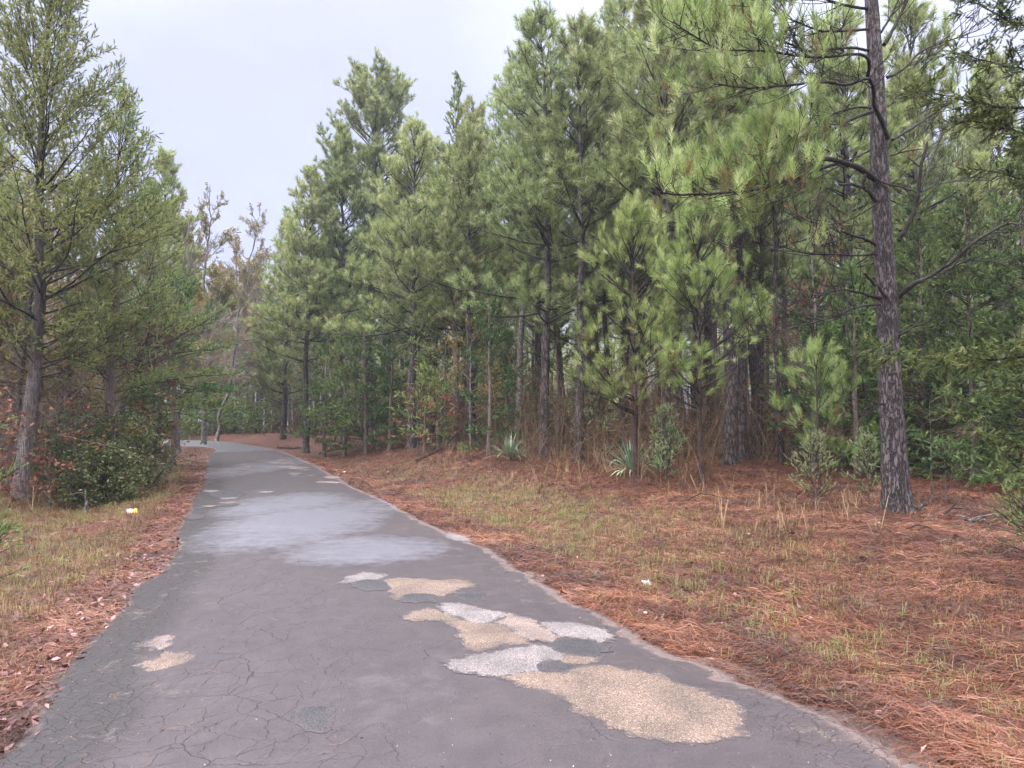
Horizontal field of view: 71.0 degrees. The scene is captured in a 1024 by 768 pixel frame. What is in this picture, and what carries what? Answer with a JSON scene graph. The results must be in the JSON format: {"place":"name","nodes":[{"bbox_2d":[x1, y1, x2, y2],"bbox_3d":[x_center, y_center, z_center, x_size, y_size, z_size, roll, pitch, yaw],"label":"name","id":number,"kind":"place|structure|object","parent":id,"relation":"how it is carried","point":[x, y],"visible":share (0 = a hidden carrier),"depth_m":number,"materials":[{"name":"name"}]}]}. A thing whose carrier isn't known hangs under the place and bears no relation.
{"place":"outdoors","nodes":[
{"label":"outdoors","id":0,"kind":"place"},
{"bbox_2d":[0,439,926,767],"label":"road","id":1,"kind":"structure","parent":0,"point":[270,611],"depth_m":4.58,"materials":[{"name":"asphalt"}]},
{"bbox_2d":[0,424,1023,767],"bbox_3d":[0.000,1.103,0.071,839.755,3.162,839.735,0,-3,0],"label":"ground","id":2,"kind":"structure","parent":0,"point":[268,440],"depth_m":9.05,"materials":[{"name":"soil"}]},
{"bbox_2d":[0,148,34,355],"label":"leafy tree","id":3,"kind":"object","parent":2,"relation":"on","point":[4,279],"visible":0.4,"depth_m":15.98,"materials":[{"name":"green plant"}]},
{"bbox_2d":[0,120,34,342],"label":"pine tree","id":4,"kind":"object","parent":2,"relation":"on","point":[7,137],"visible":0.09,"depth_m":22.94,"materials":[{"name":"green plant"}]},
{"bbox_2d":[0,384,57,470],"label":"leafy tree","id":5,"kind":"object","parent":2,"relation":"on","point":[16,425],"visible":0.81,"depth_m":13.72,"materials":[{"name":"green plant"}]},
{"bbox_2d":[0,444,72,509],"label":"leafy tree","id":6,"kind":"object","parent":2,"relation":"on","point":[36,459],"visible":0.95,"depth_m":14.39,"materials":[{"name":"green plant"}]},
{"bbox_2d":[0,131,81,473],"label":"bare tree","id":7,"kind":"object","parent":2,"relation":"on","point":[27,322],"visible":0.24,"depth_m":16.34,"materials":[{"name":"plant"}]},
{"bbox_2d":[0,179,98,474],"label":"pine tree","id":8,"kind":"object","parent":2,"relation":"on","point":[54,346],"visible":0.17,"depth_m":18.75,"materials":[{"name":"plant"}]},
{"bbox_2d":[15,425,101,496],"bbox_3d":[-10.245,1.798,16.273,1.806,1.794,1.843,0,-3,0],"label":"shrub","id":9,"kind":"object","parent":2,"relation":"on","point":[54,453],"visible":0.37,"depth_m":16.08,"materials":[{"name":"green plant"}]},
{"bbox_2d":[1,140,125,465],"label":"pine tree","id":10,"kind":"object","parent":2,"relation":"on","point":[26,368],"visible":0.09,"depth_m":20.93,"materials":[{"name":"plant"}]},
{"bbox_2d":[13,392,115,504],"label":"leafy tree","id":11,"kind":"object","parent":2,"relation":"on","point":[71,418],"visible":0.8,"depth_m":15.38,"materials":[{"name":"green plant"}]},
{"bbox_2d":[0,154,178,470],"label":"leafy tree","id":12,"kind":"object","parent":2,"relation":"on","point":[67,391],"visible":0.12,"depth_m":19.08,"materials":[{"name":"green plant"}]},
{"bbox_2d":[0,0,183,498],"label":"cedar tree","id":13,"kind":"object","parent":2,"relation":"on","point":[96,209],"visible":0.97,"depth_m":14.97,"materials":[{"name":"green plant"}]},
{"bbox_2d":[0,287,192,521],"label":"thicket","id":14,"kind":"object","parent":2,"relation":"on","point":[12,439],"visible":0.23,"depth_m":16.20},
{"bbox_2d":[31,397,166,495],"bbox_3d":[-10.013,1.542,16.982,2.845,2.497,2.598,3,-4,-41],"label":"shrub","id":15,"kind":"object","parent":2,"relation":"on","point":[66,417],"visible":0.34,"depth_m":16.68,"materials":[{"name":"green plant"}]},
{"bbox_2d":[46,436,153,507],"bbox_3d":[-9.030,1.915,15.850,2.100,1.593,2.073,1,-3,-21],"label":"shrub","id":16,"kind":"object","parent":2,"relation":"on","point":[84,461],"visible":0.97,"depth_m":15.53,"materials":[{"name":"green plant"}]},
{"bbox_2d":[10,79,211,496],"bbox_3d":[-10.015,-2.352,17.378,3.466,10.261,4.288,-2,-4,31],"label":"cedar tree","id":17,"kind":"object","parent":2,"relation":"on","point":[110,366],"visible":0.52,"depth_m":17.36,"materials":[{"name":"green plant"}]},
{"bbox_2d":[71,363,163,466],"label":"leafy tree","id":18,"kind":"object","parent":2,"relation":"on","point":[102,413],"visible":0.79,"depth_m":16.48,"materials":[{"name":"green plant"}]},
{"bbox_2d":[47,195,207,444],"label":"leafy tree","id":19,"kind":"object","parent":2,"relation":"on","point":[168,345],"visible":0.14,"depth_m":21.93,"materials":[{"name":"green plant"}]},
{"bbox_2d":[78,412,177,496],"bbox_3d":[-9.144,1.683,17.035,2.027,2.081,2.117,-3,-4,43],"label":"shrub","id":20,"kind":"object","parent":2,"relation":"on","point":[148,450],"visible":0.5,"depth_m":16.92,"materials":[{"name":"green plant"}]},
{"bbox_2d":[19,184,242,484],"bbox_3d":[-10.153,-1.450,20.877,5.350,8.784,5.360,0,-3,0],"label":"cedar tree","id":21,"kind":"object","parent":2,"relation":"on","point":[145,372],"visible":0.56,"depth_m":20.61,"materials":[{"name":"green plant"}]},
{"bbox_2d":[80,380,181,486],"bbox_3d":[-10.250,1.407,19.788,2.211,3.010,2.664,1,-3,-9],"label":"shrub","id":22,"kind":"object","parent":2,"relation":"on","point":[131,399],"visible":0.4,"depth_m":19.46,"materials":[{"name":"green plant"}]},
{"bbox_2d":[121,380,207,486],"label":"leafy tree","id":23,"kind":"object","parent":2,"relation":"on","point":[161,405],"visible":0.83,"depth_m":18.78,"materials":[{"name":"green plant"}]},
{"bbox_2d":[127,144,204,455],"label":"pine tree","id":24,"kind":"object","parent":2,"relation":"on","point":[172,167],"visible":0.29,"depth_m":33.56,"materials":[{"name":"green plant"}]},
{"bbox_2d":[133,192,211,452],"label":"leafy tree","id":25,"kind":"object","parent":2,"relation":"on","point":[199,300],"visible":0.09,"depth_m":37.06,"materials":[{"name":"green plant"}]},
{"bbox_2d":[114,267,250,470],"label":"cedar tree","id":26,"kind":"object","parent":2,"relation":"on","point":[205,387],"visible":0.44,"depth_m":25.55,"materials":[{"name":"green plant"}]},
{"bbox_2d":[114,217,257,466],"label":"pine tree","id":27,"kind":"object","parent":2,"relation":"on","point":[203,258],"visible":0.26,"depth_m":27.94,"materials":[{"name":"green plant"}]},
{"bbox_2d":[171,182,245,444],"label":"leafy tree","id":28,"kind":"object","parent":2,"relation":"on","point":[217,292],"visible":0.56,"depth_m":41.21,"materials":[{"name":"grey plant"}]},
{"bbox_2d":[189,232,280,433],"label":"leafy tree","id":29,"kind":"object","parent":2,"relation":"on","point":[248,313],"visible":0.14,"depth_m":52.47,"materials":[{"name":"green plant"}]},
{"bbox_2d":[189,202,300,440],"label":"leafy tree","id":30,"kind":"object","parent":2,"relation":"on","point":[254,296],"visible":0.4,"depth_m":47.39,"materials":[{"name":"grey plant"}]},
{"bbox_2d":[237,400,281,433],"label":"shrub","id":31,"kind":"object","parent":2,"relation":"on","point":[251,406],"visible":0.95,"depth_m":50.04,"materials":[{"name":"green plant"}]},
{"bbox_2d":[236,204,325,439],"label":"pine tree","id":32,"kind":"object","parent":2,"relation":"on","point":[264,355],"visible":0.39,"depth_m":43.90,"materials":[{"name":"green plant"}]},
{"bbox_2d":[239,163,383,453],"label":"pine tree","id":33,"kind":"object","parent":2,"relation":"on","point":[293,237],"visible":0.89,"depth_m":35.06,"materials":[{"name":"green plant"}]},
{"bbox_2d":[284,333,348,456],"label":"cedar tree","id":34,"kind":"object","parent":2,"relation":"on","point":[318,391],"visible":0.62,"depth_m":33.28,"materials":[{"name":"green plant"}]},
{"bbox_2d":[288,121,391,443],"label":"pine tree","id":35,"kind":"object","parent":2,"relation":"on","point":[347,174],"visible":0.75,"depth_m":36.28,"materials":[{"name":"green plant"}]},
{"bbox_2d":[305,315,383,456],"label":"cedar tree","id":36,"kind":"object","parent":2,"relation":"on","point":[324,407],"visible":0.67,"depth_m":31.88,"materials":[{"name":"green plant"}]},
{"bbox_2d":[0,422,688,510],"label":"brush","id":37,"kind":"object","parent":2,"relation":"on","point":[312,430],"visible":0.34,"depth_m":20.04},
{"bbox_2d":[330,293,402,453],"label":"cedar tree","id":38,"kind":"object","parent":2,"relation":"on","point":[352,398],"visible":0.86,"depth_m":30.78,"materials":[{"name":"green plant"}]},
{"bbox_2d":[304,45,435,436],"bbox_3d":[-7.797,-7.461,38.673,8.041,20.746,7.036,0,-3,0],"label":"pine tree","id":39,"kind":"object","parent":2,"relation":"on","point":[366,98],"visible":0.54,"depth_m":37.91,"materials":[{"name":"green plant"}]},
{"bbox_2d":[352,180,418,434],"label":"pine tree","id":40,"kind":"object","parent":2,"relation":"on","point":[365,292],"visible":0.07,"depth_m":41.31,"materials":[{"name":"green plant"}]},
{"bbox_2d":[359,306,433,450],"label":"cedar tree","id":41,"kind":"object","parent":2,"relation":"on","point":[390,428],"visible":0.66,"depth_m":29.96,"materials":[{"name":"green plant"}]},
{"bbox_2d":[317,107,487,450],"bbox_3d":[-4.090,-4.182,28.441,6.148,13.644,5.845,2,-4,-38],"label":"pine tree","id":42,"kind":"object","parent":2,"relation":"on","point":[415,224],"visible":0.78,"depth_m":28.18,"materials":[{"name":"green plant"}]},
{"bbox_2d":[378,320,441,430],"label":"young pine","id":43,"kind":"object","parent":2,"relation":"on","point":[406,354],"visible":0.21,"depth_m":32.56,"materials":[{"name":"green plant"}]},
{"bbox_2d":[387,361,458,453],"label":"cedar tree","id":44,"kind":"object","parent":2,"relation":"on","point":[427,382],"visible":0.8,"depth_m":25.97,"materials":[{"name":"green plant"}]},
{"bbox_2d":[386,246,466,443],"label":"cedar tree","id":45,"kind":"object","parent":2,"relation":"on","point":[429,356],"visible":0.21,"depth_m":29.92,"materials":[{"name":"green plant"}]},
{"bbox_2d":[396,137,478,439],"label":"pine tree","id":46,"kind":"object","parent":2,"relation":"on","point":[431,171],"visible":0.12,"depth_m":35.36,"materials":[{"name":"green plant"}]},
{"bbox_2d":[403,301,498,444],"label":"leafy tree","id":47,"kind":"object","parent":2,"relation":"on","point":[478,405],"visible":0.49,"depth_m":27.12,"materials":[{"name":"green plant"}]},
{"bbox_2d":[405,69,500,445],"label":"pine tree","id":48,"kind":"object","parent":2,"relation":"on","point":[458,117],"visible":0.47,"depth_m":27.62,"materials":[{"name":"green plant"}]},
{"bbox_2d":[399,118,519,450],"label":"pine tree","id":49,"kind":"object","parent":2,"relation":"on","point":[472,148],"visible":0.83,"depth_m":25.78,"materials":[{"name":"green plant"}]},
{"bbox_2d":[0,427,929,539],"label":"tall dry grass","id":50,"kind":"structure","parent":2,"relation":"on","point":[759,498],"depth_m":12.07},
{"bbox_2d":[416,132,518,438],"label":"pine tree","id":51,"kind":"object","parent":2,"relation":"on","point":[514,264],"visible":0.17,"depth_m":29.78,"materials":[{"name":"green plant"}]},
{"bbox_2d":[424,93,513,431],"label":"pine tree","id":52,"kind":"object","parent":2,"relation":"on","point":[474,112],"visible":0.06,"depth_m":32.40,"materials":[{"name":"green plant"}]},
{"bbox_2d":[438,314,505,451],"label":"leafy tree","id":53,"kind":"object","parent":2,"relation":"on","point":[479,389],"visible":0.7,"depth_m":25.35,"materials":[{"name":"green plant"}]},
{"bbox_2d":[443,260,528,456],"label":"cedar tree","id":54,"kind":"object","parent":2,"relation":"on","point":[506,372],"visible":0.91,"depth_m":22.67,"materials":[{"name":"green plant"}]},
{"bbox_2d":[451,38,569,449],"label":"pine tree","id":55,"kind":"object","parent":2,"relation":"on","point":[502,111],"visible":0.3,"depth_m":26.00,"materials":[{"name":"green plant"}]},
{"bbox_2d":[0,438,1023,767],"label":"pine straw","id":56,"kind":"object","parent":2,"relation":"on","point":[908,718],"visible":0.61,"depth_m":6.92,"materials":[{"name":"plant"}]},
{"bbox_2d":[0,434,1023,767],"bbox_3d":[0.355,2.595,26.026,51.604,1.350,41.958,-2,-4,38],"label":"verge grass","id":57,"kind":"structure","parent":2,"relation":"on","point":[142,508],"depth_m":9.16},
{"bbox_2d":[0,296,1023,498],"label":"undergrowth","id":58,"kind":"object","parent":2,"relation":"on","point":[615,427],"visible":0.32,"depth_m":21.89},
{"bbox_2d":[0,428,1023,761],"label":"fallen leaves","id":59,"kind":"object","parent":2,"relation":"on","point":[40,691],"depth_m":5.91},
{"bbox_2d":[8,290,1023,431],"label":"distant wood","id":60,"kind":"object","parent":2,"relation":"on","point":[612,360],"visible":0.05,"depth_m":68.73,"materials":[{"name":"plant"}]},
{"bbox_2d":[495,129,578,438],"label":"pine tree","id":61,"kind":"object","parent":2,"relation":"on","point":[538,343],"visible":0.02,"depth_m":30.59,"materials":[{"name":"green plant"}]},
{"bbox_2d":[500,221,576,416],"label":"pine tree","id":62,"kind":"object","parent":2,"relation":"on","point":[515,306],"visible":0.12,"depth_m":35.72,"materials":[{"name":"green plant"}]},
{"bbox_2d":[444,0,656,456],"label":"pine tree","id":63,"kind":"object","parent":2,"relation":"on","point":[531,83],"visible":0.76,"depth_m":22.20,"materials":[{"name":"green plant"}]},
{"bbox_2d":[521,303,588,453],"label":"cedar tree","id":64,"kind":"object","parent":2,"relation":"on","point":[569,355],"visible":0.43,"depth_m":24.12,"materials":[{"name":"green plant"}]},
{"bbox_2d":[515,83,594,447],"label":"pine tree","id":65,"kind":"object","parent":2,"relation":"on","point":[560,354],"visible":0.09,"depth_m":26.55,"materials":[{"name":"green plant"}]},
{"bbox_2d":[522,7,654,461],"bbox_3d":[2.214,-4.524,20.913,4.327,13.759,5.277,-1,-3,11],"label":"pine tree","id":66,"kind":"object","parent":2,"relation":"on","point":[582,28],"visible":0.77,"depth_m":21.05,"materials":[{"name":"green plant"}]},
{"bbox_2d":[565,147,619,440],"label":"pine tree","id":67,"kind":"object","parent":2,"relation":"on","point":[594,309],"visible":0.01,"depth_m":31.73,"materials":[{"name":"green plant"}]},
{"bbox_2d":[568,375,619,460],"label":"cedar tree","id":68,"kind":"object","parent":2,"relation":"on","point":[590,409],"visible":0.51,"depth_m":20.92,"materials":[{"name":"green plant"}]},
{"bbox_2d":[532,24,670,451],"bbox_3d":[3.127,-4.975,24.756,4.889,14.830,4.397,1,-3,-13],"label":"pine tree","id":69,"kind":"object","parent":2,"relation":"on","point":[611,39],"visible":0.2,"depth_m":24.23,"materials":[{"name":"green plant"}]},
{"bbox_2d":[567,0,662,448],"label":"pine tree","id":70,"kind":"object","parent":2,"relation":"on","point":[607,6],"visible":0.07,"depth_m":26.12,"materials":[{"name":"green plant"}]},
{"bbox_2d":[560,189,708,477],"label":"pine tree","id":71,"kind":"object","parent":2,"relation":"on","point":[633,213],"visible":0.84,"depth_m":16.57,"materials":[{"name":"green plant"}]},
{"bbox_2d":[644,402,687,481],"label":"cedar tree","id":72,"kind":"object","parent":2,"relation":"on","point":[665,435],"visible":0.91,"depth_m":15.80,"materials":[{"name":"green plant"}]},
{"bbox_2d":[602,0,742,457],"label":"pine tree","id":73,"kind":"object","parent":2,"relation":"on","point":[673,229],"visible":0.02,"depth_m":22.10,"materials":[{"name":"green plant"}]},
{"bbox_2d":[586,0,759,471],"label":"pine tree","id":74,"kind":"object","parent":2,"relation":"on","point":[637,140],"visible":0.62,"depth_m":18.46,"materials":[{"name":"green plant"}]},
{"bbox_2d":[646,156,735,447],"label":"pine tree","id":75,"kind":"object","parent":2,"relation":"on","point":[695,336],"visible":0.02,"depth_m":26.54,"materials":[{"name":"green plant"}]},
{"bbox_2d":[634,179,775,482],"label":"pine tree","id":76,"kind":"object","parent":2,"relation":"on","point":[694,271],"visible":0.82,"depth_m":15.61,"materials":[{"name":"green plant"}]},
{"bbox_2d":[658,38,757,443],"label":"pine tree","id":77,"kind":"object","parent":2,"relation":"on","point":[707,332],"visible":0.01,"depth_m":30.32,"materials":[{"name":"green plant"}]},
{"bbox_2d":[620,0,813,465],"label":"pine tree","id":78,"kind":"object","parent":2,"relation":"on","point":[732,459],"visible":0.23,"depth_m":19.57,"materials":[{"name":"green plant"}]},
{"bbox_2d":[689,0,799,460],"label":"pine tree","id":79,"kind":"object","parent":2,"relation":"on","point":[743,450],"visible":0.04,"depth_m":21.42,"materials":[{"name":"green plant"}]},
{"bbox_2d":[708,56,799,444],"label":"pine tree","id":80,"kind":"object","parent":2,"relation":"on","point":[751,375],"visible":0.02,"depth_m":27.48,"materials":[{"name":"green plant"}]},
{"bbox_2d":[731,0,816,462],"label":"pine tree","id":81,"kind":"object","parent":2,"relation":"on","point":[780,451],"visible":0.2,"depth_m":20.34,"materials":[{"name":"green plant"}]},
{"bbox_2d":[704,39,844,455],"bbox_3d":[8.139,-4.586,23.386,4.931,14.004,4.339,-2,-4,33],"label":"pine tree","id":82,"kind":"object","parent":2,"relation":"on","point":[764,255],"visible":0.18,"depth_m":23.11,"materials":[{"name":"green plant"}]},
{"bbox_2d":[753,190,838,439],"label":"pine tree","id":83,"kind":"object","parent":2,"relation":"on","point":[800,258],"visible":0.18,"depth_m":34.16,"materials":[{"name":"green plant"}]},
{"bbox_2d":[784,427,837,508],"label":"cedar tree","id":84,"kind":"object","parent":2,"relation":"on","point":[818,445],"visible":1,"depth_m":11.82,"materials":[{"name":"green plant"}]},
{"bbox_2d":[766,329,865,488],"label":"pine tree","id":85,"kind":"object","parent":2,"relation":"on","point":[813,357],"visible":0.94,"depth_m":14.33,"materials":[{"name":"green plant"}]},
{"bbox_2d":[752,264,879,461],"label":"cedar tree","id":86,"kind":"object","parent":2,"relation":"on","point":[786,391],"visible":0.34,"depth_m":20.20,"materials":[{"name":"green plant"}]},
{"bbox_2d":[763,189,872,472],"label":"bare tree","id":87,"kind":"object","parent":2,"relation":"on","point":[798,347],"visible":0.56,"depth_m":17.75,"materials":[{"name":"plant"}]},
{"bbox_2d":[631,0,1023,513],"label":"pine tree","id":88,"kind":"object","parent":2,"relation":"on","point":[895,480],"visible":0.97,"depth_m":10.69,"materials":[{"name":"green plant"}]},
{"bbox_2d":[784,32,907,362],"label":"pine tree","id":89,"kind":"object","parent":2,"relation":"on","point":[854,178],"visible":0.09,"depth_m":28.02,"materials":[{"name":"green plant"}]},
{"bbox_2d":[771,0,937,462],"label":"pine tree","id":90,"kind":"object","parent":2,"relation":"on","point":[845,140],"visible":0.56,"depth_m":19.89,"materials":[{"name":"green plant"}]},
{"bbox_2d":[839,426,880,505],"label":"cedar tree","id":91,"kind":"object","parent":2,"relation":"on","point":[862,451],"visible":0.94,"depth_m":12.33,"materials":[{"name":"green plant"}]},
{"bbox_2d":[779,256,949,479],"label":"cedar tree","id":92,"kind":"object","parent":2,"relation":"on","point":[844,273],"visible":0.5,"depth_m":17.43,"materials":[{"name":"green plant"}]},
{"bbox_2d":[819,243,985,465],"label":"cedar tree","id":93,"kind":"object","parent":2,"relation":"on","point":[872,371],"visible":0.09,"depth_m":20.20,"materials":[{"name":"green plant"}]},
{"bbox_2d":[814,180,1023,472],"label":"cedar tree","id":94,"kind":"object","parent":2,"relation":"on","point":[915,225],"visible":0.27,"depth_m":18.38,"materials":[{"name":"green plant"}]},
{"bbox_2d":[834,54,1006,427],"bbox_3d":[13.398,-4.521,24.089,4.255,13.802,4.228,1,-3,-19],"label":"pine tree","id":95,"kind":"object","parent":2,"relation":"on","point":[942,156],"visible":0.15,"depth_m":23.79,"materials":[{"name":"green plant"}]},
{"bbox_2d":[823,0,1021,462],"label":"pine tree","id":96,"kind":"object","parent":2,"relation":"on","point":[918,15],"visible":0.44,"depth_m":20.79,"materials":[{"name":"green plant"}]},
{"bbox_2d":[857,0,1023,484],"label":"cedar tree","id":97,"kind":"object","parent":2,"relation":"on","point":[979,357],"visible":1,"depth_m":7.12,"materials":[{"name":"green plant"}]},
{"bbox_2d":[919,435,978,501],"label":"cedar tree","id":98,"kind":"object","parent":2,"relation":"on","point":[950,456],"visible":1,"depth_m":12.48,"materials":[{"name":"green plant"}]},
{"bbox_2d":[877,182,1023,479],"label":"cedar tree","id":99,"kind":"object","parent":2,"relation":"on","point":[951,232],"visible":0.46,"depth_m":16.46,"materials":[{"name":"green plant"}]},
{"bbox_2d":[899,178,1023,454],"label":"cedar tree","id":100,"kind":"object","parent":2,"relation":"on","point":[947,192],"visible":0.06,"depth_m":20.53,"materials":[{"name":"green plant"}]},
{"bbox_2d":[931,129,1023,491],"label":"cedar tree","id":101,"kind":"object","parent":2,"relation":"on","point":[1003,272],"visible":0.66,"depth_m":15.17,"materials":[{"name":"green plant"}]},
{"bbox_2d":[945,55,1023,431],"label":"pine tree","id":102,"kind":"object","parent":2,"relation":"on","point":[970,134],"visible":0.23,"depth_m":26.23,"materials":[{"name":"green plant"}]},
{"bbox_2d":[945,43,1023,423],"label":"pine tree","id":103,"kind":"object","parent":2,"relation":"on","point":[996,56],"visible":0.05,"depth_m":30.85,"materials":[{"name":"green plant"}]},
{"bbox_2d":[985,454,1023,550],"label":"cedar tree","id":104,"kind":"object","parent":2,"relation":"on","point":[1015,515],"visible":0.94,"depth_m":7.93,"materials":[{"name":"green plant"}]},
{"bbox_2d":[0,0,1023,424],"label":"sky","id":105,"kind":"structure","parent":0,"point":[240,89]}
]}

